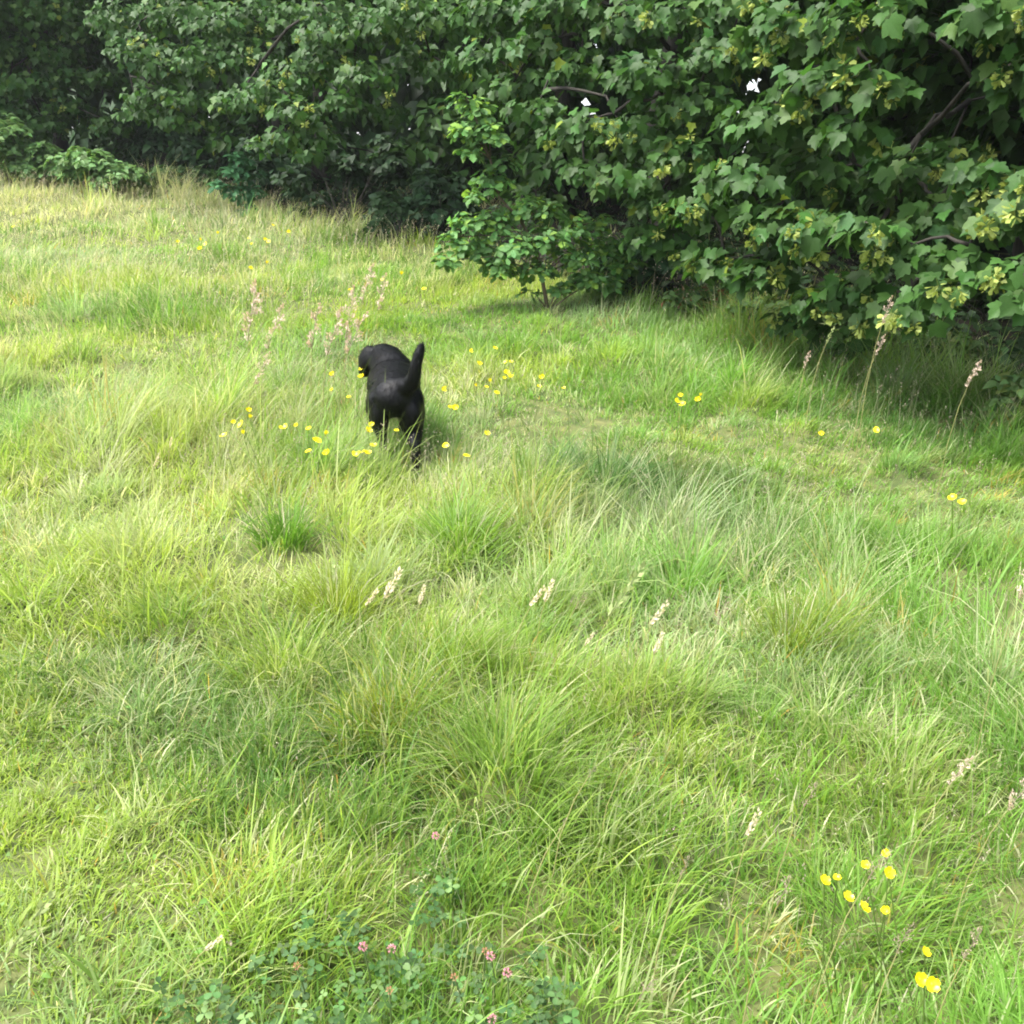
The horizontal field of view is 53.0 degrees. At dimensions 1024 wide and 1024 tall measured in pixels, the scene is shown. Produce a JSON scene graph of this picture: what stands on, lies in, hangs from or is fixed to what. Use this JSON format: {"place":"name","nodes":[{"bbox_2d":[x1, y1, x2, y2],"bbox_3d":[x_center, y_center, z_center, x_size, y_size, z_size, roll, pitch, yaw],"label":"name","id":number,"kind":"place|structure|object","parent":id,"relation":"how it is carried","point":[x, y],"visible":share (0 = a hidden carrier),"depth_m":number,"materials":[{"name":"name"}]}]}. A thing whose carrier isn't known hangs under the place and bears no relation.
{"place":"outdoors","nodes":[
{"label":"outdoors","id":0,"kind":"place"},
{"bbox_2d":[375,273,388,344],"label":"seeding grass","id":1,"kind":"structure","parent":0,"point":[381,299],"depth_m":6.97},
{"bbox_2d":[72,17,760,151],"label":"sky","id":2,"kind":"structure","parent":0,"point":[751,86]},
{"bbox_2d":[0,171,1023,1023],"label":"ground","id":3,"kind":"structure","parent":0,"point":[556,409],"depth_m":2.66,"materials":[{"name":"plant"}]},
{"bbox_2d":[0,113,43,185],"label":"nettle bush","id":4,"kind":"object","parent":3,"relation":"on","point":[13,148],"visible":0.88,"depth_m":15.48,"materials":[{"name":"green plant"}]},
{"bbox_2d":[0,890,55,972],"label":"seeding grass","id":5,"kind":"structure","parent":3,"relation":"on","point":[39,905],"depth_m":1.78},
{"bbox_2d":[7,141,69,188],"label":"nettle bush","id":6,"kind":"object","parent":3,"relation":"on","point":[45,152],"visible":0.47,"depth_m":15.54,"materials":[{"name":"green plant"}]},
{"bbox_2d":[0,371,123,426],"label":"grass tussock","id":7,"kind":"object","parent":3,"relation":"on","point":[58,401],"depth_m":5.94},
{"bbox_2d":[43,145,118,193],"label":"nettle bush","id":8,"kind":"object","parent":3,"relation":"on","point":[73,163],"visible":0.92,"depth_m":14.81,"materials":[{"name":"green plant"}]},
{"bbox_2d":[83,158,150,195],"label":"nettle bush","id":9,"kind":"object","parent":3,"relation":"on","point":[128,175],"visible":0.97,"depth_m":14.79,"materials":[{"name":"green plant"}]},
{"bbox_2d":[98,112,219,173],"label":"shaded bush","id":10,"kind":"object","parent":3,"relation":"on","point":[149,143],"visible":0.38,"depth_m":17.06,"materials":[{"name":"green plant"}]},
{"bbox_2d":[140,164,232,194],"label":"shaded bush","id":11,"kind":"object","parent":3,"relation":"on","point":[206,173],"visible":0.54,"depth_m":15.92,"materials":[{"name":"green plant"}]},
{"bbox_2d":[183,935,222,992],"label":"seeding grass","id":12,"kind":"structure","parent":3,"relation":"on","point":[211,943],"depth_m":1.89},
{"bbox_2d":[83,0,326,167],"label":"maple tree","id":13,"kind":"object","parent":3,"relation":"on","point":[233,56],"visible":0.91,"depth_m":13.01,"materials":[{"name":"green plant"}]},
{"bbox_2d":[164,125,255,181],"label":"shaded bush","id":14,"kind":"object","parent":3,"relation":"on","point":[186,150],"visible":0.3,"depth_m":16.37,"materials":[{"name":"green plant"}]},
{"bbox_2d":[189,224,262,267],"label":"grass tussock","id":15,"kind":"object","parent":3,"relation":"on","point":[228,255],"depth_m":10.65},
{"bbox_2d":[207,147,268,215],"bbox_3d":[-3.627,-4.339,13.531,0.803,0.900,0.522,-5,19,-16],"label":"young sapling","id":16,"kind":"object","parent":3,"relation":"on","point":[239,173],"visible":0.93,"depth_m":13.44,"materials":[{"name":"green plant"}]},
{"bbox_2d":[241,278,263,402],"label":"seeding grass","id":17,"kind":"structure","parent":3,"relation":"on","point":[254,283],"depth_m":5.94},
{"bbox_2d":[245,351,270,423],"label":"seeding grass","id":18,"kind":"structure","parent":3,"relation":"on","point":[258,375],"depth_m":5.41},
{"bbox_2d":[261,303,284,415],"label":"seeding grass","id":19,"kind":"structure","parent":3,"relation":"on","point":[277,326],"depth_m":5.79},
{"bbox_2d":[230,136,329,209],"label":"shaded bush","id":20,"kind":"object","parent":3,"relation":"on","point":[267,165],"visible":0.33,"depth_m":14.54,"materials":[{"name":"green plant"}]},
{"bbox_2d":[205,465,357,563],"bbox_3d":[-0.918,-0.001,4.103,0.692,0.332,0.691,0,18,0],"label":"grass tussock","id":21,"kind":"object","parent":3,"relation":"on","point":[293,530],"depth_m":4.09,"materials":[{"name":"plant"}]},
{"bbox_2d":[131,0,488,191],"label":"maple tree","id":22,"kind":"object","parent":3,"relation":"on","point":[345,31],"visible":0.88,"depth_m":11.10,"materials":[{"name":"green plant"}]},
{"bbox_2d":[306,302,321,420],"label":"seeding grass","id":23,"kind":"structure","parent":3,"relation":"on","point":[310,332],"depth_m":5.77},
{"bbox_2d":[323,306,343,396],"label":"seeding grass","id":24,"kind":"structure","parent":3,"relation":"on","point":[337,324],"depth_m":5.67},
{"bbox_2d":[239,504,440,652],"bbox_3d":[-0.610,0.217,3.521,0.718,0.419,0.713,9,20,27],"label":"grass tussock","id":25,"kind":"object","parent":3,"relation":"on","point":[345,585],"depth_m":3.53,"materials":[{"name":"plant"}]},
{"bbox_2d":[269,134,416,227],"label":"shaded bush","id":26,"kind":"object","parent":3,"relation":"on","point":[350,171],"visible":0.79,"depth_m":12.98,"materials":[{"name":"green plant"}]},
{"bbox_2d":[341,285,358,383],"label":"seeding grass","id":27,"kind":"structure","parent":3,"relation":"on","point":[352,314],"depth_m":5.84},
{"bbox_2d":[338,311,368,426],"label":"seeding grass","id":28,"kind":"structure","parent":3,"relation":"on","point":[346,348],"depth_m":5.67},
{"bbox_2d":[348,587,379,681],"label":"seeding grass","id":29,"kind":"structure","parent":3,"relation":"on","point":[368,602],"depth_m":3.03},
{"bbox_2d":[358,941,370,1005],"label":"clover flower","id":30,"kind":"object","parent":3,"relation":"on","point":[362,948],"visible":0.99,"depth_m":1.92,"materials":[{"name":"pink plant"}]},
{"bbox_2d":[152,867,581,1023],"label":"clover leaves","id":31,"kind":"object","parent":3,"relation":"on","point":[537,999],"visible":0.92,"depth_m":1.90,"materials":[{"name":"green plant"}]},
{"bbox_2d":[358,263,375,355],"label":"seeding grass","id":32,"kind":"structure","parent":3,"relation":"on","point":[371,276],"depth_m":7.30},
{"bbox_2d":[370,567,402,679],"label":"seeding grass","id":33,"kind":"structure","parent":3,"relation":"on","point":[392,587],"depth_m":3.03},
{"bbox_2d":[357,341,425,473],"bbox_3d":[-0.646,-0.642,5.531,0.332,0.718,1.112,-4,18,-11],"label":"dog","id":34,"kind":"object","parent":3,"relation":"on","point":[393,379],"visible":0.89,"depth_m":5.15},
{"bbox_2d":[352,190,447,244],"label":"shaded bush","id":35,"kind":"object","parent":3,"relation":"on","point":[388,201],"visible":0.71,"depth_m":11.87,"materials":[{"name":"green plant"}]},
{"bbox_2d":[294,632,518,817],"bbox_3d":[-0.305,0.505,2.686,0.718,0.332,0.782,0,18,0],"label":"grass tussock","id":36,"kind":"object","parent":3,"relation":"on","point":[370,695],"depth_m":2.76,"materials":[{"name":"plant"}]},
{"bbox_2d":[414,584,425,657],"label":"seeding grass","id":37,"kind":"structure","parent":3,"relation":"on","point":[420,599],"depth_m":3.00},
{"bbox_2d":[278,552,581,747],"bbox_3d":[-0.173,0.349,3.004,0.877,0.469,0.974,8,20,25],"label":"grass tussock","id":38,"kind":"object","parent":3,"relation":"on","point":[462,638],"depth_m":3.04,"materials":[{"name":"plant"}]},
{"bbox_2d":[427,831,439,884],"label":"clover flower","id":39,"kind":"object","parent":3,"relation":"on","point":[434,850],"visible":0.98,"depth_m":2.21,"materials":[{"name":"pink plant"}]},
{"bbox_2d":[393,163,486,243],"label":"shaded bush","id":40,"kind":"object","parent":3,"relation":"on","point":[424,186],"visible":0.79,"depth_m":12.00,"materials":[{"name":"green plant"}]},
{"bbox_2d":[377,469,545,576],"bbox_3d":[-0.197,-0.002,4.158,0.730,0.423,0.706,-6,19,-17],"label":"grass tussock","id":41,"kind":"object","parent":3,"relation":"on","point":[456,537],"depth_m":4.13,"materials":[{"name":"plant"}]},
{"bbox_2d":[371,0,589,200],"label":"maple tree","id":42,"kind":"object","parent":3,"relation":"on","point":[422,150],"visible":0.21,"depth_m":14.73,"materials":[{"name":"green plant"}]},
{"bbox_2d":[0,146,999,268],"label":"meadow grass","id":43,"kind":"structure","parent":3,"relation":"on","point":[157,218],"depth_m":12.56,"materials":[{"name":"plant"}]},
{"bbox_2d":[0,0,1012,253],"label":"distant wood","id":44,"kind":"object","parent":3,"relation":"on","point":[408,94],"visible":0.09,"depth_m":18.83,"materials":[{"name":"green plant"}]},
{"bbox_2d":[503,967,511,1018],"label":"clover flower","id":45,"kind":"object","parent":3,"relation":"on","point":[506,974],"visible":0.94,"depth_m":1.89,"materials":[{"name":"pink plant"}]},
{"bbox_2d":[0,223,1020,405],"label":"meadow grass","id":46,"kind":"structure","parent":3,"relation":"on","point":[660,349],"depth_m":7.97,"materials":[{"name":"plant"}]},
{"bbox_2d":[0,500,1022,1019],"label":"lawn weeds","id":47,"kind":"object","parent":3,"relation":"on","point":[204,900],"visible":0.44,"depth_m":2.29,"materials":[{"name":"green plant"}]},
{"bbox_2d":[0,184,1023,709],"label":"meadow grass","id":48,"kind":"structure","parent":3,"relation":"on","point":[708,554],"depth_m":4.51,"materials":[{"name":"plant"}]},
{"bbox_2d":[0,160,1023,1012],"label":"grass seed heads","id":49,"kind":"object","parent":3,"relation":"on","point":[90,318],"depth_m":6.13,"materials":[{"name":"plant"}]},
{"bbox_2d":[507,585,545,680],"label":"seeding grass","id":50,"kind":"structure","parent":3,"relation":"on","point":[533,601],"depth_m":2.94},
{"bbox_2d":[430,91,646,310],"bbox_3d":[0.271,-2.565,8.572,1.986,1.753,0.677,-4,18,-12],"label":"leaning sapling","id":51,"kind":"object","parent":3,"relation":"on","point":[476,249],"visible":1,"depth_m":8.54,"materials":[{"name":"green plant"}]},
{"bbox_2d":[456,556,628,645],"bbox_3d":[0.149,0.298,3.553,0.624,0.281,0.658,-12,21,-32],"label":"grass tussock","id":52,"kind":"object","parent":3,"relation":"on","point":[557,614],"depth_m":3.59,"materials":[{"name":"plant"}]},
{"bbox_2d":[532,578,554,682],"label":"seeding grass","id":53,"kind":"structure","parent":3,"relation":"on","point":[546,593],"depth_m":2.96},
{"bbox_2d":[549,763,598,893],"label":"seeding grass","id":54,"kind":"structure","parent":3,"relation":"on","point":[565,823],"depth_m":2.17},
{"bbox_2d":[583,561,644,707],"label":"seeding grass","id":55,"kind":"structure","parent":3,"relation":"on","point":[626,589],"depth_m":2.84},
{"bbox_2d":[596,738,644,858],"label":"seeding grass","id":56,"kind":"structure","parent":3,"relation":"on","point":[614,788],"depth_m":2.25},
{"bbox_2d":[544,422,702,499],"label":"grass tussock","id":57,"kind":"object","parent":3,"relation":"on","point":[607,453],"depth_m":4.97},
{"bbox_2d":[590,236,682,301],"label":"shaded bush","id":58,"kind":"object","parent":3,"relation":"on","point":[651,269],"visible":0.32,"depth_m":9.22,"materials":[{"name":"green plant"}]},
{"bbox_2d":[443,0,836,270],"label":"maple tree","id":59,"kind":"object","parent":3,"relation":"on","point":[664,85],"visible":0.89,"depth_m":8.07,"materials":[{"name":"green plant"}]},
{"bbox_2d":[625,976,657,1023],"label":"seeding grass","id":60,"kind":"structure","parent":3,"relation":"on","point":[647,987],"depth_m":1.62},
{"bbox_2d":[624,599,668,716],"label":"seeding grass","id":61,"kind":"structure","parent":3,"relation":"on","point":[657,614],"depth_m":2.84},
{"bbox_2d":[639,631,663,735],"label":"seeding grass","id":62,"kind":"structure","parent":3,"relation":"on","point":[655,648],"depth_m":2.75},
{"bbox_2d":[582,471,760,556],"bbox_3d":[0.674,-0.006,4.449,0.890,0.385,0.913,0,18,0],"label":"grass tussock","id":63,"kind":"object","parent":3,"relation":"on","point":[654,514],"depth_m":4.46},
{"bbox_2d":[653,857,689,984],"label":"seeding grass","id":64,"kind":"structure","parent":3,"relation":"on","point":[667,915],"depth_m":1.87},
{"bbox_2d":[660,284,747,318],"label":"bramble bush","id":65,"kind":"object","parent":3,"relation":"on","point":[678,298],"visible":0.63,"depth_m":8.38,"materials":[{"name":"green plant"}]},
{"bbox_2d":[702,596,731,718],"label":"seeding grass","id":66,"kind":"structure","parent":3,"relation":"on","point":[714,639],"depth_m":2.87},
{"bbox_2d":[726,808,761,942],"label":"seeding grass","id":67,"kind":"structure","parent":3,"relation":"on","point":[748,831],"depth_m":2.00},
{"bbox_2d":[720,292,791,325],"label":"bramble bush","id":68,"kind":"object","parent":3,"relation":"on","point":[773,302],"visible":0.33,"depth_m":7.86,"materials":[{"name":"green plant"}]},
{"bbox_2d":[742,875,791,1023],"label":"seeding grass","id":69,"kind":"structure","parent":3,"relation":"on","point":[780,897],"depth_m":1.68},
{"bbox_2d":[765,781,817,939],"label":"seeding grass","id":70,"kind":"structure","parent":3,"relation":"on","point":[804,805],"depth_m":2.04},
{"bbox_2d":[773,311,846,339],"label":"bramble bush","id":71,"kind":"object","parent":3,"relation":"on","point":[825,319],"visible":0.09,"depth_m":7.69,"materials":[{"name":"green plant"}]},
{"bbox_2d":[694,549,946,693],"bbox_3d":[0.948,0.283,3.240,0.771,0.487,0.821,7,19,21],"label":"grass tussock","id":72,"kind":"object","parent":3,"relation":"on","point":[810,621],"depth_m":3.32,"materials":[{"name":"plant"}]},
{"bbox_2d":[820,874,835,1023],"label":"buttercup","id":73,"kind":"object","parent":3,"relation":"on","point":[825,879],"visible":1,"depth_m":1.77,"materials":[{"name":"yellow plant"}]},
{"bbox_2d":[804,890,854,1023],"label":"buttercup","id":74,"kind":"object","parent":3,"relation":"on","point":[848,896],"visible":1,"depth_m":1.75,"materials":[{"name":"yellow plant"}]},
{"bbox_2d":[831,873,841,1005],"bbox_3d":[0.580,0.777,1.847,0.019,0.360,0.118,11,21,31],"label":"buttercup","id":75,"kind":"object","parent":3,"relation":"on","point":[837,877],"visible":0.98,"depth_m":1.83,"materials":[{"name":"yellow plant"}]},
{"bbox_2d":[657,0,1023,361],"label":"maple tree","id":76,"kind":"object","parent":3,"relation":"on","point":[983,182],"visible":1,"depth_m":5.88,"materials":[{"name":"green plant"}]},
{"bbox_2d":[810,849,891,1023],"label":"seeding grass","id":77,"kind":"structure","parent":3,"relation":"on","point":[872,871],"depth_m":1.66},
{"bbox_2d":[838,900,870,1023],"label":"buttercup","id":78,"kind":"object","parent":3,"relation":"on","point":[864,906],"visible":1,"depth_m":1.74,"materials":[{"name":"yellow plant"}]},
{"bbox_2d":[851,334,885,449],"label":"seeding grass","id":79,"kind":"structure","parent":3,"relation":"on","point":[866,379],"depth_m":5.48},
{"bbox_2d":[855,295,892,457],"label":"seeding grass","id":80,"kind":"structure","parent":3,"relation":"on","point":[890,305],"depth_m":5.34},
{"bbox_2d":[861,860,901,1023],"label":"buttercup","id":81,"kind":"object","parent":3,"relation":"on","point":[864,864],"visible":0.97,"depth_m":1.80,"materials":[{"name":"yellow plant"}]},
{"bbox_2d":[873,906,889,1018],"bbox_3d":[0.638,0.800,1.790,0.016,0.345,0.117,9,20,25],"label":"buttercup","id":82,"kind":"object","parent":3,"relation":"on","point":[884,909],"visible":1,"depth_m":1.75,"materials":[{"name":"yellow plant"}]},
{"bbox_2d":[878,866,895,1022],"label":"buttercup","id":83,"kind":"object","parent":3,"relation":"on","point":[889,871],"visible":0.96,"depth_m":1.78,"materials":[{"name":"yellow plant"}]},
{"bbox_2d":[870,922,914,1023],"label":"seeding grass","id":84,"kind":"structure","parent":3,"relation":"on","point":[897,951],"depth_m":1.60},
{"bbox_2d":[881,849,917,1023],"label":"buttercup","id":85,"kind":"object","parent":3,"relation":"on","point":[884,853],"visible":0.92,"depth_m":1.82,"materials":[{"name":"yellow plant"}]},
{"bbox_2d":[790,0,1023,265],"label":"maple tree","id":86,"kind":"object","parent":3,"relation":"on","point":[1003,125],"visible":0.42,"depth_m":8.72,"materials":[{"name":"green plant"}]},
{"bbox_2d":[912,972,926,1023],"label":"buttercup","id":87,"kind":"object","parent":3,"relation":"on","point":[920,978],"visible":1,"depth_m":1.58,"materials":[{"name":"yellow plant"}]},
{"bbox_2d":[910,976,940,1023],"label":"buttercup","id":88,"kind":"object","parent":3,"relation":"on","point":[932,983],"visible":1,"depth_m":1.56,"materials":[{"name":"yellow plant"}]},
{"bbox_2d":[922,946,930,1023],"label":"buttercup","id":89,"kind":"object","parent":3,"relation":"on","point":[926,950],"visible":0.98,"depth_m":1.63,"materials":[{"name":"yellow plant"}]},
{"bbox_2d":[893,757,972,915],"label":"seeding grass","id":90,"kind":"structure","parent":3,"relation":"on","point":[965,766],"depth_m":2.10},
{"bbox_2d":[944,493,956,558],"bbox_3d":[1.748,0.081,4.108,0.034,0.342,0.127,10,21,29],"label":"buttercup","id":91,"kind":"object","parent":3,"relation":"on","point":[952,496],"visible":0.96,"depth_m":4.04,"materials":[{"name":"yellow plant"}]},
{"bbox_2d":[890,47,1023,169],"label":"maple tree","id":92,"kind":"object","parent":3,"relation":"on","point":[910,131],"visible":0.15,"depth_m":9.25,"materials":[{"name":"green plant"}]},
{"bbox_2d":[934,926,982,1023],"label":"seeding grass","id":93,"kind":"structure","parent":3,"relation":"on","point":[965,954],"depth_m":1.57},
{"bbox_2d":[935,360,981,501],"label":"seeding grass","id":94,"kind":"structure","parent":3,"relation":"on","point":[974,374],"depth_m":4.88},
{"bbox_2d":[923,281,1011,322],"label":"shaded bush","id":95,"kind":"object","parent":3,"relation":"on","point":[983,294],"visible":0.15,"depth_m":8.70,"materials":[{"name":"green plant"}]},
{"bbox_2d":[944,778,1023,950],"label":"seeding grass","id":96,"kind":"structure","parent":3,"relation":"on","point":[1010,800],"depth_m":2.02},
{"bbox_2d":[964,0,1023,73],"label":"maple tree","id":97,"kind":"object","parent":3,"relation":"on","point":[982,58],"visible":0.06,"depth_m":8.02,"materials":[{"name":"green plant"}]},
{"bbox_2d":[973,569,1023,767],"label":"seeding grass","id":98,"kind":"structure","parent":3,"relation":"on","point":[1019,590],"depth_m":2.67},
{"bbox_2d":[978,371,1023,419],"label":"bramble bush","id":99,"kind":"object","parent":3,"relation":"on","point":[1001,381],"visible":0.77,"depth_m":5.94,"materials":[{"name":"green plant"}]},
{"bbox_2d":[0,156,1023,380],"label":"woodland floor","id":100,"kind":"structure","parent":0,"point":[617,208],"depth_m":11.39,"materials":[{"name":"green plant"}]},
{"bbox_2d":[0,0,135,144],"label":"maple tree","id":101,"kind":"object","parent":100,"relation":"on","point":[46,51],"visible":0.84,"depth_m":16.45,"materials":[{"name":"green plant"}]},
{"bbox_2d":[0,0,210,162],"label":"maple tree","id":102,"kind":"object","parent":100,"relation":"on","point":[64,145],"visible":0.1,"depth_m":19.26,"materials":[{"name":"green plant"}]},
{"bbox_2d":[196,0,411,182],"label":"maple tree","id":103,"kind":"object","parent":100,"relation":"on","point":[218,147],"visible":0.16,"depth_m":16.74,"materials":[{"name":"green plant"}]},
{"bbox_2d":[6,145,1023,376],"bbox_3d":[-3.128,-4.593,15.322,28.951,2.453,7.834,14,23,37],"label":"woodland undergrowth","id":104,"kind":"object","parent":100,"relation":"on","point":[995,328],"visible":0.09,"depth_m":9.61,"materials":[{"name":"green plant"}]},
{"bbox_2d":[426,0,638,227],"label":"maple tree","id":105,"kind":"object","parent":100,"relation":"on","point":[542,176],"visible":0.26,"depth_m":13.10,"materials":[{"name":"green plant"}]},
{"bbox_2d":[585,0,839,230],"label":"maple tree","id":106,"kind":"object","parent":100,"relation":"on","point":[750,148],"visible":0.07,"depth_m":12.06,"materials":[{"name":"green plant"}]},
{"bbox_2d":[766,0,956,244],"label":"maple tree","id":107,"kind":"object","parent":100,"relation":"on","point":[798,146],"visible":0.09,"depth_m":10.54,"materials":[{"name":"green plant"}]},
{"bbox_2d":[847,325,910,360],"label":"bramble bush","id":108,"kind":"object","parent":100,"relation":"on","point":[889,335],"visible":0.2,"depth_m":7.41,"materials":[{"name":"green plant"}]},
{"bbox_2d":[905,331,985,361],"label":"bramble bush","id":109,"kind":"object","parent":100,"relation":"on","point":[977,345],"visible":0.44,"depth_m":7.24,"materials":[{"name":"green plant"}]},
{"bbox_2d":[519,819,566,948],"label":"seeding grass","id":110,"kind":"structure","parent":0,"point":[533,884],"depth_m":2.05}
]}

